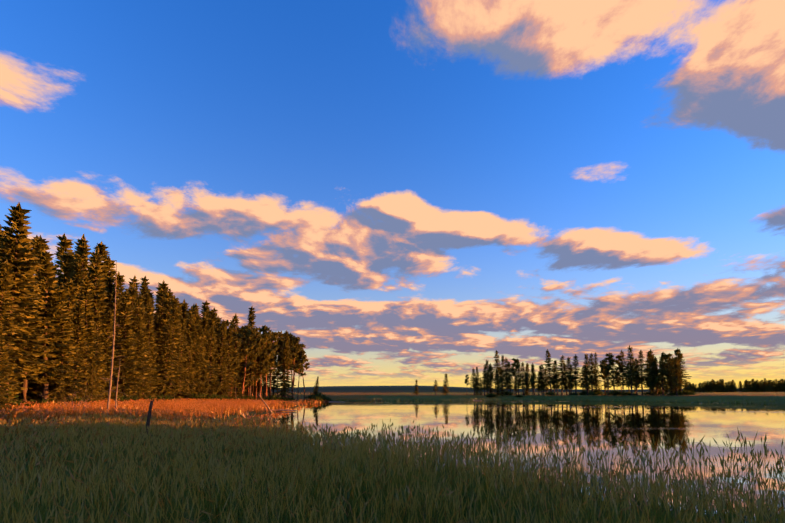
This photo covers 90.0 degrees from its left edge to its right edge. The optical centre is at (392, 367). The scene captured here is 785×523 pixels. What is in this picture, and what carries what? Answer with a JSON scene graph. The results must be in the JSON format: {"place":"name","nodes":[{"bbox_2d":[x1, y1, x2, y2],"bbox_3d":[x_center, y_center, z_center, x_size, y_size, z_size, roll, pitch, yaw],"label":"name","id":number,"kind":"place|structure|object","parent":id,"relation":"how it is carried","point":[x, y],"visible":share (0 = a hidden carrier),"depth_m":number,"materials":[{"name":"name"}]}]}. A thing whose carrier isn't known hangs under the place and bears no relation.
{"place":"outdoors","nodes":[
{"label":"outdoors","id":0,"kind":"place"},
{"bbox_2d":[0,0,784,389],"label":"sky","id":1,"kind":"structure","parent":0,"point":[409,191],"materials":[{"name":"blue"}]},
{"bbox_2d":[2,386,784,522],"bbox_3d":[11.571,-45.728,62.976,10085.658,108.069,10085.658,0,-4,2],"label":"terrain","id":2,"kind":"structure","parent":0,"point":[405,393],"depth_m":165.51,"materials":[{"name":"soil"}]},
{"bbox_2d":[0,324,16,417],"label":"spruce tree","id":3,"kind":"object","parent":2,"relation":"on","point":[3,398],"visible":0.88,"depth_m":30.47,"materials":[{"name":"green plant"}]},
{"bbox_2d":[0,260,26,398],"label":"spruce tree","id":4,"kind":"object","parent":2,"relation":"on","point":[6,275],"visible":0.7,"depth_m":38.33,"materials":[{"name":"green plant"}]},
{"bbox_2d":[0,202,47,393],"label":"open tree","id":5,"kind":"object","parent":2,"relation":"on","point":[24,271],"visible":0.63,"depth_m":40.82,"materials":[{"name":"green plant"}]},
{"bbox_2d":[9,237,50,401],"bbox_3d":[-43.677,-5.268,46.032,6.437,21.651,6.862,-1,-3,23],"label":"spruce tree","id":6,"kind":"object","parent":2,"relation":"on","point":[29,246],"visible":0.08,"depth_m":46.11,"materials":[{"name":"green plant"}]},
{"bbox_2d":[11,272,56,401],"bbox_3d":[-40.510,-3.190,43.171,4.898,17.077,5.649,2,-4,-22],"label":"conifer tree","id":7,"kind":"object","parent":2,"relation":"on","point":[31,350],"visible":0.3,"depth_m":43.26,"materials":[{"name":"green plant"}]},
{"bbox_2d":[13,235,68,402],"bbox_3d":[-43.459,-5.407,48.204,7.204,22.228,6.759,0,-5,10],"label":"spruce tree","id":8,"kind":"object","parent":2,"relation":"on","point":[40,244],"visible":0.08,"depth_m":47.96,"materials":[{"name":"green plant"}]},
{"bbox_2d":[21,248,77,401],"bbox_3d":[-40.794,-4.332,46.041,5.626,19.862,5.965,-4,-5,43],"label":"open tree","id":9,"kind":"object","parent":2,"relation":"on","point":[46,274],"visible":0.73,"depth_m":46.22,"materials":[{"name":"green plant"}]},
{"bbox_2d":[55,376,66,406],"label":"spruce tree","id":10,"kind":"object","parent":2,"relation":"on","point":[59,398],"visible":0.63,"depth_m":42.00,"materials":[{"name":"green plant"}]},
{"bbox_2d":[36,284,86,405],"bbox_3d":[-39.916,-2.364,47.623,4.788,15.887,5.103,1,-4,-32],"label":"spruce tree","id":11,"kind":"object","parent":2,"relation":"on","point":[53,385],"visible":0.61,"depth_m":47.55,"materials":[{"name":"green plant"}]},
{"bbox_2d":[51,252,77,331],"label":"open tree","id":12,"kind":"object","parent":2,"relation":"on","point":[66,268],"visible":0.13,"depth_m":58.86,"materials":[{"name":"green plant"}]},
{"bbox_2d":[54,233,74,283],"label":"spruce tree","id":13,"kind":"object","parent":2,"relation":"on","point":[65,244],"visible":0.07,"depth_m":71.21,"materials":[{"name":"green plant"}]},
{"bbox_2d":[54,279,85,400],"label":"spruce tree","id":14,"kind":"object","parent":2,"relation":"on","point":[69,288],"visible":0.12,"depth_m":52.53,"materials":[{"name":"green plant"}]},
{"bbox_2d":[55,301,97,399],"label":"spruce tree","id":15,"kind":"object","parent":2,"relation":"on","point":[79,307],"visible":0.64,"depth_m":50.45,"materials":[{"name":"green plant"}]},
{"bbox_2d":[70,234,92,300],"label":"spruce tree","id":16,"kind":"object","parent":2,"relation":"on","point":[82,245],"visible":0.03,"depth_m":62.40,"materials":[{"name":"green plant"}]},
{"bbox_2d":[69,263,99,396],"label":"spruce tree","id":17,"kind":"object","parent":2,"relation":"on","point":[77,273],"visible":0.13,"depth_m":55.81,"materials":[{"name":"green plant"}]},
{"bbox_2d":[71,274,108,401],"bbox_3d":[-42.503,-3.492,54.186,5.096,18.996,5.294,-1,-2,-2],"label":"spruce tree","id":18,"kind":"object","parent":2,"relation":"on","point":[86,285],"visible":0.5,"depth_m":54.23,"materials":[{"name":"green plant"}]},
{"bbox_2d":[83,362,99,403],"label":"spruce tree","id":19,"kind":"object","parent":2,"relation":"on","point":[92,384],"visible":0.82,"depth_m":47.90,"materials":[{"name":"green plant"}]},
{"bbox_2d":[87,310,107,400],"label":"spruce tree","id":20,"kind":"object","parent":2,"relation":"on","point":[98,342],"visible":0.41,"depth_m":56.11,"materials":[{"name":"green plant"}]},
{"bbox_2d":[75,248,120,399],"bbox_3d":[-45.461,-6.038,59.762,7.060,24.882,7.334,-4,-6,42],"label":"spruce tree","id":21,"kind":"object","parent":2,"relation":"on","point":[95,274],"visible":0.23,"depth_m":59.83,"materials":[{"name":"green plant"}]},
{"bbox_2d":[87,241,109,329],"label":"spruce tree","id":22,"kind":"object","parent":2,"relation":"on","point":[101,246],"visible":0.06,"depth_m":69.50,"materials":[{"name":"green plant"}]},
{"bbox_2d":[96,309,119,401],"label":"spruce tree","id":23,"kind":"object","parent":2,"relation":"on","point":[106,333],"visible":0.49,"depth_m":58.98,"materials":[{"name":"green plant"}]},
{"bbox_2d":[102,256,115,310],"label":"spruce tree","id":24,"kind":"object","parent":2,"relation":"on","point":[111,270],"visible":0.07,"depth_m":70.64,"materials":[{"name":"green plant"}]},
{"bbox_2d":[101,277,118,397],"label":"spruce tree","id":25,"kind":"object","parent":2,"relation":"on","point":[109,283],"visible":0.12,"depth_m":64.79,"materials":[{"name":"green plant"}]},
{"bbox_2d":[105,260,129,411],"bbox_3d":[-23.352,-2.210,32.836,2.442,13.804,1.384,1,-4,-12],"label":"snag","id":26,"kind":"object","parent":2,"relation":"on","point":[110,385],"visible":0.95,"depth_m":32.93,"materials":[{"name":"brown wood"}]},
{"bbox_2d":[104,271,131,399],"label":"spruce tree","id":27,"kind":"object","parent":2,"relation":"on","point":[119,280],"visible":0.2,"depth_m":64.62,"materials":[{"name":"green plant"}]},
{"bbox_2d":[108,305,139,398],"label":"spruce tree","id":28,"kind":"object","parent":2,"relation":"on","point":[126,387],"visible":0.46,"depth_m":61.37,"materials":[{"name":"green plant"}]},
{"bbox_2d":[105,289,144,400],"bbox_3d":[-42.324,-3.007,61.726,5.605,18.868,5.822,0,-4,12],"label":"spruce tree","id":29,"kind":"object","parent":2,"relation":"on","point":[126,298],"visible":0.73,"depth_m":61.49,"materials":[{"name":"green plant"}]},
{"bbox_2d":[117,284,138,350],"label":"spruce tree","id":30,"kind":"object","parent":2,"relation":"on","point":[133,292],"visible":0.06,"depth_m":70.57,"materials":[{"name":"green plant"}]},
{"bbox_2d":[129,314,151,398],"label":"spruce tree","id":31,"kind":"object","parent":2,"relation":"on","point":[138,335],"visible":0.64,"depth_m":65.57,"materials":[{"name":"green plant"}]},
{"bbox_2d":[126,293,155,393],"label":"conifer tree","id":32,"kind":"object","parent":2,"relation":"on","point":[139,300],"visible":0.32,"depth_m":66.77,"materials":[{"name":"green plant"}]},
{"bbox_2d":[139,275,149,304],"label":"spruce tree","id":33,"kind":"object","parent":2,"relation":"on","point":[144,284],"visible":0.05,"depth_m":89.05,"materials":[{"name":"green plant"}]},
{"bbox_2d":[137,335,155,398],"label":"spruce tree","id":34,"kind":"object","parent":2,"relation":"on","point":[149,374],"visible":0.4,"depth_m":70.50,"materials":[{"name":"green plant"}]},
{"bbox_2d":[138,303,156,397],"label":"spruce tree","id":35,"kind":"object","parent":2,"relation":"on","point":[148,364],"visible":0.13,"depth_m":71.10,"materials":[{"name":"green plant"}]},
{"bbox_2d":[0,397,295,426],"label":"dry grass","id":36,"kind":"structure","parent":2,"relation":"on","point":[181,408],"depth_m":36.94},
{"bbox_2d":[143,291,157,389],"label":"spruce tree","id":37,"kind":"object","parent":2,"relation":"on","point":[146,296],"visible":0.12,"depth_m":77.32,"materials":[{"name":"green plant"}]},
{"bbox_2d":[145,301,164,397],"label":"spruce tree","id":38,"kind":"object","parent":2,"relation":"on","point":[149,316],"visible":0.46,"depth_m":73.89,"materials":[{"name":"green plant"}]},
{"bbox_2d":[146,399,165,433],"bbox_3d":[-9.698,2.502,16.183,0.877,2.343,0.206,9,-11,-20],"label":"fence post","id":39,"kind":"object","parent":2,"relation":"on","point":[149,414],"visible":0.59,"depth_m":16.09,"materials":[{"name":"brown wood"}]},
{"bbox_2d":[153,318,163,393],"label":"spruce tree","id":40,"kind":"object","parent":2,"relation":"on","point":[158,323],"visible":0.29,"depth_m":81.15,"materials":[{"name":"green plant"}]},
{"bbox_2d":[153,317,177,398],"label":"spruce tree","id":41,"kind":"object","parent":2,"relation":"on","point":[164,388],"visible":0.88,"depth_m":76.42,"materials":[{"name":"green plant"}]},
{"bbox_2d":[152,280,179,373],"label":"spruce tree","id":42,"kind":"object","parent":2,"relation":"on","point":[162,287],"visible":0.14,"depth_m":85.72,"materials":[{"name":"green plant"}]},
{"bbox_2d":[154,289,180,389],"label":"spruce tree","id":43,"kind":"object","parent":2,"relation":"on","point":[169,295],"visible":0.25,"depth_m":82.20,"materials":[{"name":"green plant"}]},
{"bbox_2d":[154,295,188,398],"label":"spruce tree","id":44,"kind":"object","parent":2,"relation":"on","point":[174,312],"visible":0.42,"depth_m":79.51,"materials":[{"name":"green plant"}]},
{"bbox_2d":[173,316,191,398],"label":"spruce tree","id":45,"kind":"object","parent":2,"relation":"on","point":[182,330],"visible":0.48,"depth_m":83.50,"materials":[{"name":"green plant"}]},
{"bbox_2d":[178,302,191,395],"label":"spruce tree","id":46,"kind":"object","parent":2,"relation":"on","point":[184,310],"visible":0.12,"depth_m":90.44,"materials":[{"name":"green plant"}]},
{"bbox_2d":[181,338,194,398],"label":"spruce tree","id":47,"kind":"object","parent":2,"relation":"on","point":[190,346],"visible":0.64,"depth_m":85.35,"materials":[{"name":"green plant"}]},
{"bbox_2d":[181,312,203,397],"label":"spruce tree","id":48,"kind":"object","parent":2,"relation":"on","point":[190,327],"visible":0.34,"depth_m":88.19,"materials":[{"name":"green plant"}]},
{"bbox_2d":[182,303,210,396],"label":"spruce tree","id":49,"kind":"object","parent":2,"relation":"on","point":[195,311],"visible":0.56,"depth_m":89.44,"materials":[{"name":"green plant"}]},
{"bbox_2d":[194,330,211,396],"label":"spruce tree","id":50,"kind":"object","parent":2,"relation":"on","point":[205,370],"visible":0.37,"depth_m":91.54,"materials":[{"name":"green plant"}]},
{"bbox_2d":[197,300,209,355],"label":"spruce tree","id":51,"kind":"object","parent":2,"relation":"on","point":[205,309],"visible":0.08,"depth_m":105.32,"materials":[{"name":"green plant"}]},
{"bbox_2d":[196,315,214,391],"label":"spruce tree","id":52,"kind":"object","parent":2,"relation":"on","point":[204,324],"visible":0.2,"depth_m":95.71,"materials":[{"name":"green plant"}]},
{"bbox_2d":[202,318,221,396],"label":"spruce tree","id":53,"kind":"object","parent":2,"relation":"on","point":[210,347],"visible":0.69,"depth_m":93.68,"materials":[{"name":"green plant"}]},
{"bbox_2d":[203,310,220,394],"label":"spruce tree","id":54,"kind":"object","parent":2,"relation":"on","point":[211,313],"visible":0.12,"depth_m":99.27,"materials":[{"name":"green plant"}]},
{"bbox_2d":[207,308,219,384],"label":"spruce tree","id":55,"kind":"object","parent":2,"relation":"on","point":[215,314],"visible":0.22,"depth_m":100.07,"materials":[{"name":"green plant"}]},
{"bbox_2d":[213,320,233,396],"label":"spruce tree","id":56,"kind":"object","parent":2,"relation":"on","point":[223,326],"visible":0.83,"depth_m":99.80,"materials":[{"name":"green plant"}]},
{"bbox_2d":[219,326,239,397],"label":"spruce tree","id":57,"kind":"object","parent":2,"relation":"on","point":[230,353],"visible":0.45,"depth_m":104.04,"materials":[{"name":"green plant"}]},
{"bbox_2d":[226,336,241,395],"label":"pine tree","id":58,"kind":"object","parent":2,"relation":"on","point":[237,349],"visible":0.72,"depth_m":106.58,"materials":[{"name":"green plant"}]},
{"bbox_2d":[228,337,245,398],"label":"open tree","id":59,"kind":"object","parent":2,"relation":"on","point":[236,382],"visible":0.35,"depth_m":109.69,"materials":[{"name":"green plant"}]},
{"bbox_2d":[229,333,245,398],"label":"spruce tree","id":60,"kind":"object","parent":2,"relation":"on","point":[238,390],"visible":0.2,"depth_m":114.87,"materials":[{"name":"green plant"}]},
{"bbox_2d":[230,314,245,396],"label":"spruce tree","id":61,"kind":"object","parent":2,"relation":"on","point":[235,323],"visible":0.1,"depth_m":121.75,"materials":[{"name":"green plant"}]},
{"bbox_2d":[236,328,256,395],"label":"pine tree","id":62,"kind":"object","parent":2,"relation":"on","point":[250,334],"visible":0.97,"depth_m":110.12,"materials":[{"name":"green plant"}]},
{"bbox_2d":[243,344,259,394],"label":"conifer tree","id":63,"kind":"object","parent":2,"relation":"on","point":[249,379],"visible":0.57,"depth_m":114.79,"materials":[{"name":"green plant"}]},
{"bbox_2d":[244,306,263,392],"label":"spruce tree","id":64,"kind":"object","parent":2,"relation":"on","point":[251,318],"visible":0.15,"depth_m":132.29,"materials":[{"name":"green plant"}]},
{"bbox_2d":[251,327,263,396],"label":"pine tree","id":65,"kind":"object","parent":2,"relation":"on","point":[258,342],"visible":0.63,"depth_m":117.16,"materials":[{"name":"green plant"}]},
{"bbox_2d":[257,337,270,397],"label":"pine tree","id":66,"kind":"object","parent":2,"relation":"on","point":[264,361],"visible":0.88,"depth_m":118.55,"materials":[{"name":"green plant"}]},
{"bbox_2d":[261,331,275,396],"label":"pine tree","id":67,"kind":"object","parent":2,"relation":"on","point":[266,337],"visible":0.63,"depth_m":121.57,"materials":[{"name":"green plant"}]},
{"bbox_2d":[267,330,279,397],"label":"pine tree","id":68,"kind":"object","parent":2,"relation":"on","point":[274,337],"visible":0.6,"depth_m":124.64,"materials":[{"name":"green plant"}]},
{"bbox_2d":[267,350,281,395],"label":"open tree","id":69,"kind":"object","parent":2,"relation":"on","point":[273,378],"visible":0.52,"depth_m":133.69,"materials":[{"name":"green plant"}]},
{"bbox_2d":[277,331,284,374],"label":"pine tree","id":70,"kind":"object","parent":2,"relation":"on","point":[281,336],"visible":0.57,"depth_m":131.66,"materials":[{"name":"green plant"}]},
{"bbox_2d":[272,330,295,399],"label":"spruce tree","id":71,"kind":"object","parent":2,"relation":"on","point":[284,369],"visible":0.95,"depth_m":129.24,"materials":[{"name":"green plant"}]},
{"bbox_2d":[284,338,297,396],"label":"pine tree","id":72,"kind":"object","parent":2,"relation":"on","point":[292,345],"visible":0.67,"depth_m":132.11,"materials":[{"name":"green plant"}]},
{"bbox_2d":[290,336,301,397],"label":"pine tree","id":73,"kind":"object","parent":2,"relation":"on","point":[297,341],"visible":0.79,"depth_m":133.20,"materials":[{"name":"green plant"}]},
{"bbox_2d":[294,350,306,399],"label":"pine tree","id":74,"kind":"object","parent":2,"relation":"on","point":[301,357],"visible":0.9,"depth_m":136.38,"materials":[{"name":"green plant"}]},
{"bbox_2d":[296,343,309,398],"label":"pine tree","id":75,"kind":"object","parent":2,"relation":"on","point":[306,364],"visible":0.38,"depth_m":139.22,"materials":[{"name":"green plant"}]},
{"bbox_2d":[228,397,382,418],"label":"reeds","id":76,"kind":"object","parent":2,"relation":"on","point":[300,403],"visible":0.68,"depth_m":78.94,"materials":[{"name":"brown plant"}]},
{"bbox_2d":[0,412,784,522],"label":"grass","id":77,"kind":"structure","parent":2,"relation":"on","point":[234,475],"depth_m":6.86,"materials":[{"name":"plant"}]},
{"bbox_2d":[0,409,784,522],"bbox_3d":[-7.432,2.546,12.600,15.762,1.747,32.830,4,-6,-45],"label":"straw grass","id":78,"kind":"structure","parent":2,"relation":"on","point":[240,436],"depth_m":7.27,"materials":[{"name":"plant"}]},
{"bbox_2d":[469,368,478,394],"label":"open tree","id":79,"kind":"object","parent":2,"relation":"on","point":[473,379],"visible":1,"depth_m":178.30,"materials":[{"name":"green plant"}]},
{"bbox_2d":[485,364,495,393],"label":"spruce tree","id":80,"kind":"object","parent":2,"relation":"on","point":[490,381],"visible":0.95,"depth_m":175.31,"materials":[{"name":"green plant"}]},
{"bbox_2d":[493,350,501,384],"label":"open tree","id":81,"kind":"object","parent":2,"relation":"on","point":[497,361],"visible":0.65,"depth_m":186.53,"materials":[{"name":"green plant"}]},
{"bbox_2d":[496,356,507,395],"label":"spruce tree","id":82,"kind":"object","parent":2,"relation":"on","point":[502,373],"visible":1,"depth_m":173.24,"materials":[{"name":"green plant"}]},
{"bbox_2d":[504,361,513,391],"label":"open tree","id":83,"kind":"object","parent":2,"relation":"on","point":[509,377],"visible":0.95,"depth_m":180.27,"materials":[{"name":"green plant"}]},
{"bbox_2d":[510,358,518,392],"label":"pine tree","id":84,"kind":"object","parent":2,"relation":"on","point":[515,364],"visible":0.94,"depth_m":180.68,"materials":[{"name":"green plant"}]},
{"bbox_2d":[513,360,524,394],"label":"open tree","id":85,"kind":"object","parent":2,"relation":"on","point":[518,380],"visible":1,"depth_m":179.31,"materials":[{"name":"green plant"}]},
{"bbox_2d":[520,362,528,394],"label":"open tree","id":86,"kind":"object","parent":2,"relation":"on","point":[524,375],"visible":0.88,"depth_m":181.03,"materials":[{"name":"green plant"}]},
{"bbox_2d":[527,363,538,394],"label":"open tree","id":87,"kind":"object","parent":2,"relation":"on","point":[532,382],"visible":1,"depth_m":180.61,"materials":[{"name":"green plant"}]},
{"bbox_2d":[543,349,555,392],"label":"open tree","id":88,"kind":"object","parent":2,"relation":"on","point":[549,378],"visible":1,"depth_m":181.05,"materials":[{"name":"green plant"}]},
{"bbox_2d":[334,398,775,402],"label":"reeds","id":89,"kind":"object","parent":2,"relation":"on","point":[487,399],"visible":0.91,"depth_m":153.43,"materials":[{"name":"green plant"}]},
{"bbox_2d":[552,360,562,394],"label":"open tree","id":90,"kind":"object","parent":2,"relation":"on","point":[556,381],"visible":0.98,"depth_m":180.16,"materials":[{"name":"green plant"}]},
{"bbox_2d":[557,355,568,394],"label":"open tree","id":91,"kind":"object","parent":2,"relation":"on","point":[562,363],"visible":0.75,"depth_m":185.43,"materials":[{"name":"green plant"}]},
{"bbox_2d":[562,357,574,394],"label":"open tree","id":92,"kind":"object","parent":2,"relation":"on","point":[567,365],"visible":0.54,"depth_m":182.82,"materials":[{"name":"green plant"}]},
{"bbox_2d":[567,354,581,393],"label":"open tree","id":93,"kind":"object","parent":2,"relation":"on","point":[575,363],"visible":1,"depth_m":177.16,"materials":[{"name":"green plant"}]},
{"bbox_2d":[580,354,594,394],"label":"open tree","id":94,"kind":"object","parent":2,"relation":"on","point":[586,384],"visible":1,"depth_m":175.62,"materials":[{"name":"green plant"}]},
{"bbox_2d":[586,353,597,391],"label":"open tree","id":95,"kind":"object","parent":2,"relation":"on","point":[592,372],"visible":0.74,"depth_m":177.42,"materials":[{"name":"green plant"}]},
{"bbox_2d":[589,352,601,391],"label":"spruce tree","id":96,"kind":"object","parent":2,"relation":"on","point":[599,372],"visible":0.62,"depth_m":178.95,"materials":[{"name":"green plant"}]},
{"bbox_2d":[603,353,614,391],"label":"pine tree","id":97,"kind":"object","parent":2,"relation":"on","point":[608,367],"visible":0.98,"depth_m":173.45,"materials":[{"name":"green plant"}]},
{"bbox_2d":[607,354,620,390],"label":"open tree","id":98,"kind":"object","parent":2,"relation":"on","point":[613,373],"visible":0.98,"depth_m":171.92,"materials":[{"name":"green plant"}]},
{"bbox_2d":[616,350,627,392],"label":"open tree","id":99,"kind":"object","parent":2,"relation":"on","point":[622,378],"visible":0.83,"depth_m":172.34,"materials":[{"name":"green plant"}]},
{"bbox_2d":[621,345,639,394],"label":"open tree","id":100,"kind":"object","parent":2,"relation":"on","point":[631,373],"visible":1,"depth_m":164.59,"materials":[{"name":"green plant"}]},
{"bbox_2d":[630,359,644,394],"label":"open tree","id":101,"kind":"object","parent":2,"relation":"on","point":[636,365],"visible":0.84,"depth_m":164.61,"materials":[{"name":"green plant"}]},
{"bbox_2d":[635,350,646,394],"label":"open tree","id":102,"kind":"object","parent":2,"relation":"on","point":[640,361],"visible":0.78,"depth_m":166.33,"materials":[{"name":"green plant"}]},
{"bbox_2d":[646,362,657,394],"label":"spruce tree","id":103,"kind":"object","parent":2,"relation":"on","point":[652,380],"visible":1,"depth_m":157.83,"materials":[{"name":"green plant"}]},
{"bbox_2d":[654,355,670,394],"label":"conifer tree","id":104,"kind":"object","parent":2,"relation":"on","point":[661,373],"visible":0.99,"depth_m":154.53,"materials":[{"name":"green plant"}]},
{"bbox_2d":[665,360,678,395],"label":"spruce tree","id":105,"kind":"object","parent":2,"relation":"on","point":[670,372],"visible":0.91,"depth_m":152.42,"materials":[{"name":"green plant"}]},
{"bbox_2d":[669,356,684,395],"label":"conifer tree","id":106,"kind":"object","parent":2,"relation":"on","point":[676,381],"visible":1,"depth_m":150.73,"materials":[{"name":"green plant"}]},
{"bbox_2d":[674,352,691,390],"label":"open tree","id":107,"kind":"object","parent":2,"relation":"on","point":[681,362],"visible":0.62,"depth_m":153.24,"materials":[{"name":"green plant"}]},
{"bbox_2d":[223,400,784,522],"bbox_3d":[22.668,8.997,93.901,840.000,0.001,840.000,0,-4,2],"label":"water","id":108,"kind":"structure","parent":0,"point":[627,422],"depth_m":32.00,"materials":[{"name":"liquid"}]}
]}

